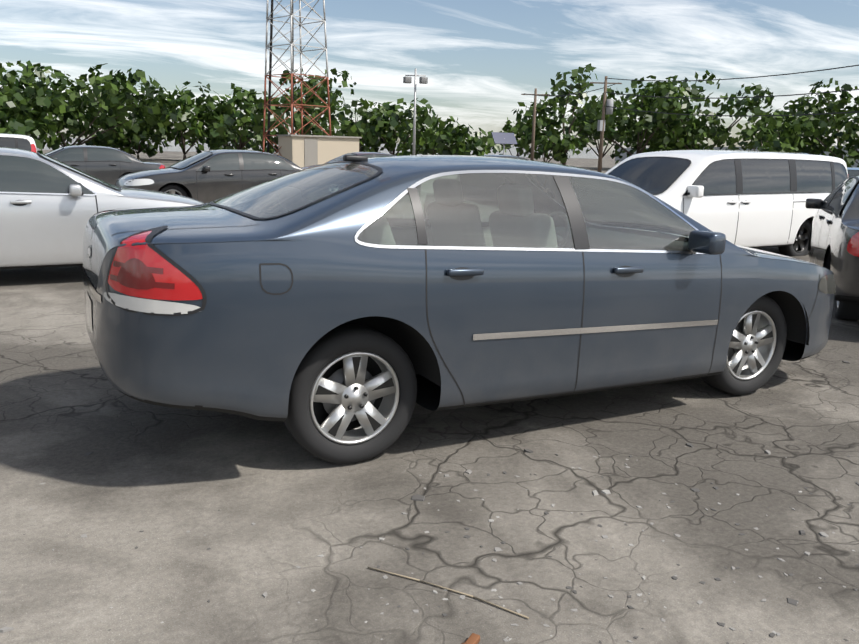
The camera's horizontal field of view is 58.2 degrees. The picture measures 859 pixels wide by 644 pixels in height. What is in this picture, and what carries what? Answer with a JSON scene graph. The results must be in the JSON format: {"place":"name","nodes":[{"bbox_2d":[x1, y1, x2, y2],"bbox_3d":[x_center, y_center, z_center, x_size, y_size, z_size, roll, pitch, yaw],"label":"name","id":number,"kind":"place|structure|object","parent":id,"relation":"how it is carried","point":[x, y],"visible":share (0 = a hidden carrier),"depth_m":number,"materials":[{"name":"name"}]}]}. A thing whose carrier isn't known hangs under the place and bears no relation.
{"place":"outdoors","nodes":[
{"label":"outdoors","id":0,"kind":"place"},
{"bbox_2d":[263,0,361,167],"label":"radio tower","id":1,"kind":"structure","parent":0,"point":[301,150],"depth_m":57.31,"materials":[{"name":"brown metal"}]},
{"bbox_2d":[302,152,395,168],"bbox_3d":[-2.330,-5.156,26.706,4.581,1.438,2.126,-5,14,-27],"label":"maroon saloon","id":2,"kind":"object","parent":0,"point":[367,154],"visible":0.21,"depth_m":26.14,"materials":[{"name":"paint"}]},
{"bbox_2d":[0,150,858,643],"bbox_3d":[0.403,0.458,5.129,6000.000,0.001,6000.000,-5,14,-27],"label":"ground","id":3,"kind":"structure","parent":0,"point":[154,484],"depth_m":3.37,"materials":[{"name":"grey asphalt"}]},
{"bbox_2d":[0,133,36,152],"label":"white suv","id":4,"kind":"object","parent":3,"relation":"on","point":[21,141],"visible":0.38,"depth_m":26.60,"materials":[{"name":"paint"}]},
{"bbox_2d":[0,117,56,153],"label":"bush","id":5,"kind":"object","parent":3,"relation":"on","point":[17,126],"visible":0.62,"depth_m":60.35,"materials":[{"name":"green plant"}]},
{"bbox_2d":[0,81,59,148],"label":"tree","id":6,"kind":"object","parent":3,"relation":"on","point":[29,114],"visible":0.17,"depth_m":64.43,"materials":[{"name":"green plant"}]},
{"bbox_2d":[0,60,177,151],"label":"tree","id":7,"kind":"object","parent":3,"relation":"on","point":[110,93],"visible":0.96,"depth_m":63.96,"materials":[{"name":"green plant"}]},
{"bbox_2d":[49,104,145,150],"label":"tree","id":8,"kind":"object","parent":3,"relation":"on","point":[99,115],"visible":0.06,"depth_m":74.86,"materials":[{"name":"green plant"}]},
{"bbox_2d":[0,147,203,268],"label":"silver saloon","id":9,"kind":"object","parent":3,"relation":"on","point":[50,207],"visible":0.54,"depth_m":8.29,"materials":[{"name":"paint"}]},
{"bbox_2d":[44,145,164,184],"bbox_3d":[-9.966,-4.300,21.968,4.581,1.438,2.126,-5,14,-28],"label":"car","id":10,"kind":"object","parent":3,"relation":"on","point":[111,165],"visible":0.48,"depth_m":21.44,"materials":[{"name":"paint"}]},
{"bbox_2d":[85,127,162,154],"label":"bush","id":11,"kind":"object","parent":3,"relation":"on","point":[96,140],"visible":0.31,"depth_m":73.33,"materials":[{"name":"green plant"}]},
{"bbox_2d":[110,112,170,158],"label":"tree","id":12,"kind":"object","parent":3,"relation":"on","point":[151,130],"visible":0.31,"depth_m":73.14,"materials":[{"name":"green plant"}]},
{"bbox_2d":[135,81,237,159],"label":"tree","id":13,"kind":"object","parent":3,"relation":"on","point":[186,104],"visible":0.79,"depth_m":68.42,"materials":[{"name":"green plant"}]},
{"bbox_2d":[116,150,324,202],"bbox_3d":[-4.738,-3.274,17.951,4.727,1.448,2.126,-6,15,-30],"label":"car","id":14,"kind":"object","parent":3,"relation":"on","point":[208,176],"visible":0.56,"depth_m":17.00,"materials":[{"name":"paint"}]},
{"bbox_2d":[185,127,266,150],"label":"bush","id":15,"kind":"object","parent":3,"relation":"on","point":[219,144],"visible":0.12,"depth_m":88.53,"materials":[{"name":"green plant"}]},
{"bbox_2d":[195,83,299,149],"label":"tree","id":16,"kind":"object","parent":3,"relation":"on","point":[251,119],"visible":0.75,"depth_m":70.65,"materials":[{"name":"green plant"}]},
{"bbox_2d":[246,94,328,152],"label":"tree","id":17,"kind":"object","parent":3,"relation":"on","point":[314,128],"visible":0.27,"depth_m":82.58,"materials":[{"name":"green plant"}]},
{"bbox_2d":[274,68,356,134],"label":"tree","id":18,"kind":"object","parent":3,"relation":"on","point":[314,99],"visible":0.54,"depth_m":86.23,"materials":[{"name":"green plant"}]},
{"bbox_2d":[37,138,602,158],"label":"fence","id":19,"kind":"object","parent":3,"relation":"on","point":[590,154],"visible":0.15,"depth_m":202.10,"materials":[{"name":"metal"}]},
{"bbox_2d":[317,98,396,152],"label":"tree","id":20,"kind":"object","parent":3,"relation":"on","point":[345,122],"visible":0.54,"depth_m":68.95,"materials":[{"name":"green plant"}]},
{"bbox_2d":[346,98,438,155],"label":"tree","id":21,"kind":"object","parent":3,"relation":"on","point":[397,120],"visible":0.9,"depth_m":67.83,"materials":[{"name":"green plant"}]},
{"bbox_2d":[0,361,858,643],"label":"debris","id":22,"kind":"object","parent":3,"relation":"on","point":[473,638],"visible":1,"depth_m":2.89,"materials":[{"name":"grey"}]},
{"bbox_2d":[397,116,465,154],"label":"tree","id":23,"kind":"object","parent":3,"relation":"on","point":[427,148],"visible":0.29,"depth_m":76.55,"materials":[{"name":"green plant"}]},
{"bbox_2d":[416,131,473,154],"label":"bush","id":24,"kind":"object","parent":3,"relation":"on","point":[470,132],"visible":0.06,"depth_m":90.38,"materials":[{"name":"green plant"}]},
{"bbox_2d":[82,155,835,463],"bbox_3d":[0.490,-0.277,5.002,4.965,1.543,2.121,-4,14,-28],"label":"car","id":25,"kind":"object","parent":3,"relation":"on","point":[346,322],"visible":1,"depth_m":3.89,"materials":[{"name":"paint"}]},
{"bbox_2d":[430,124,505,155],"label":"bush","id":26,"kind":"object","parent":3,"relation":"on","point":[456,136],"visible":0.83,"depth_m":66.44,"materials":[{"name":"green plant"}]},
{"bbox_2d":[482,120,543,156],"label":"tree","id":27,"kind":"object","parent":3,"relation":"on","point":[508,129],"visible":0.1,"depth_m":86.50,"materials":[{"name":"green plant"}]},
{"bbox_2d":[519,129,582,163],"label":"bush","id":28,"kind":"object","parent":3,"relation":"on","point":[557,149],"visible":0.94,"depth_m":76.05,"materials":[{"name":"green plant"}]},
{"bbox_2d":[506,63,629,164],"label":"tree","id":29,"kind":"object","parent":3,"relation":"on","point":[524,125],"visible":0.88,"depth_m":77.19,"materials":[{"name":"green plant"}]},
{"bbox_2d":[555,95,642,157],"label":"tree","id":30,"kind":"object","parent":3,"relation":"on","point":[589,137],"visible":0.04,"depth_m":87.44,"materials":[{"name":"green plant"}]},
{"bbox_2d":[403,65,858,171],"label":"utility poles","id":31,"kind":"object","parent":3,"relation":"on","point":[503,138],"visible":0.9,"depth_m":57.60,"materials":[{"name":"brown metal"}]},
{"bbox_2d":[574,75,702,155],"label":"tree","id":32,"kind":"object","parent":3,"relation":"on","point":[650,120],"visible":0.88,"depth_m":78.63,"materials":[{"name":"green plant"}]},
{"bbox_2d":[610,132,688,163],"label":"bush","id":33,"kind":"object","parent":3,"relation":"on","point":[657,147],"visible":0.35,"depth_m":86.51,"materials":[{"name":"green plant"}]},
{"bbox_2d":[620,104,724,149],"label":"tree","id":34,"kind":"object","parent":3,"relation":"on","point":[644,141],"visible":0.08,"depth_m":88.01,"materials":[{"name":"green plant"}]},
{"bbox_2d":[622,70,773,149],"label":"tree","id":35,"kind":"object","parent":3,"relation":"on","point":[718,136],"visible":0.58,"depth_m":80.48,"materials":[{"name":"green plant"}]},
{"bbox_2d":[589,150,847,255],"bbox_3d":[4.465,-1.916,12.569,5.150,1.748,2.270,-6,14,-29],"label":"white minivan","id":36,"kind":"object","parent":3,"relation":"on","point":[753,199],"visible":0.54,"depth_m":11.77,"materials":[{"name":"paint"}]},
{"bbox_2d":[615,146,858,166],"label":"fence","id":37,"kind":"object","parent":3,"relation":"on","point":[624,155],"visible":0.06,"depth_m":157.12,"materials":[{"name":"metal"}]},
{"bbox_2d":[726,123,803,151],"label":"bush","id":38,"kind":"object","parent":3,"relation":"on","point":[746,135],"visible":0.62,"depth_m":69.62,"materials":[{"name":"green plant"}]},
{"bbox_2d":[745,109,814,151],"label":"tree","id":39,"kind":"object","parent":3,"relation":"on","point":[778,128],"visible":0.56,"depth_m":83.39,"materials":[{"name":"green plant"}]},
{"bbox_2d":[781,109,846,158],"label":"tree","id":40,"kind":"object","parent":3,"relation":"on","point":[817,149],"visible":0.33,"depth_m":89.05,"materials":[{"name":"green plant"}]},
{"bbox_2d":[776,78,858,159],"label":"tree","id":41,"kind":"object","parent":3,"relation":"on","point":[822,121],"visible":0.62,"depth_m":87.67,"materials":[{"name":"green plant"}]},
{"bbox_2d":[805,175,858,320],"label":"car","id":42,"kind":"object","parent":3,"relation":"on","point":[833,245],"visible":0.88,"depth_m":7.47,"materials":[{"name":"paint"}]},
{"bbox_2d":[824,102,858,157],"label":"tree","id":43,"kind":"object","parent":3,"relation":"on","point":[843,136],"visible":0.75,"depth_m":82.28,"materials":[{"name":"green plant"}]},
{"bbox_2d":[832,129,858,166],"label":"bush","id":44,"kind":"object","parent":3,"relation":"on","point":[850,160],"visible":0.79,"depth_m":77.88,"materials":[{"name":"green plant"}]},
{"bbox_2d":[847,167,858,177],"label":"car","id":45,"kind":"object","parent":3,"relation":"on","point":[852,171],"visible":0.04,"depth_m":19.58,"materials":[{"name":"paint"}]},
{"bbox_2d":[0,0,858,154],"label":"sky","id":46,"kind":"structure","parent":0,"point":[478,58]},
{"bbox_2d":[483,155,528,159],"bbox_3d":[2.510,-5.839,30.323,4.727,1.448,2.126,-5,14,-27],"label":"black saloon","id":47,"kind":"object","parent":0,"point":[509,156],"visible":0.06,"depth_m":29.80,"materials":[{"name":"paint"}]}
]}

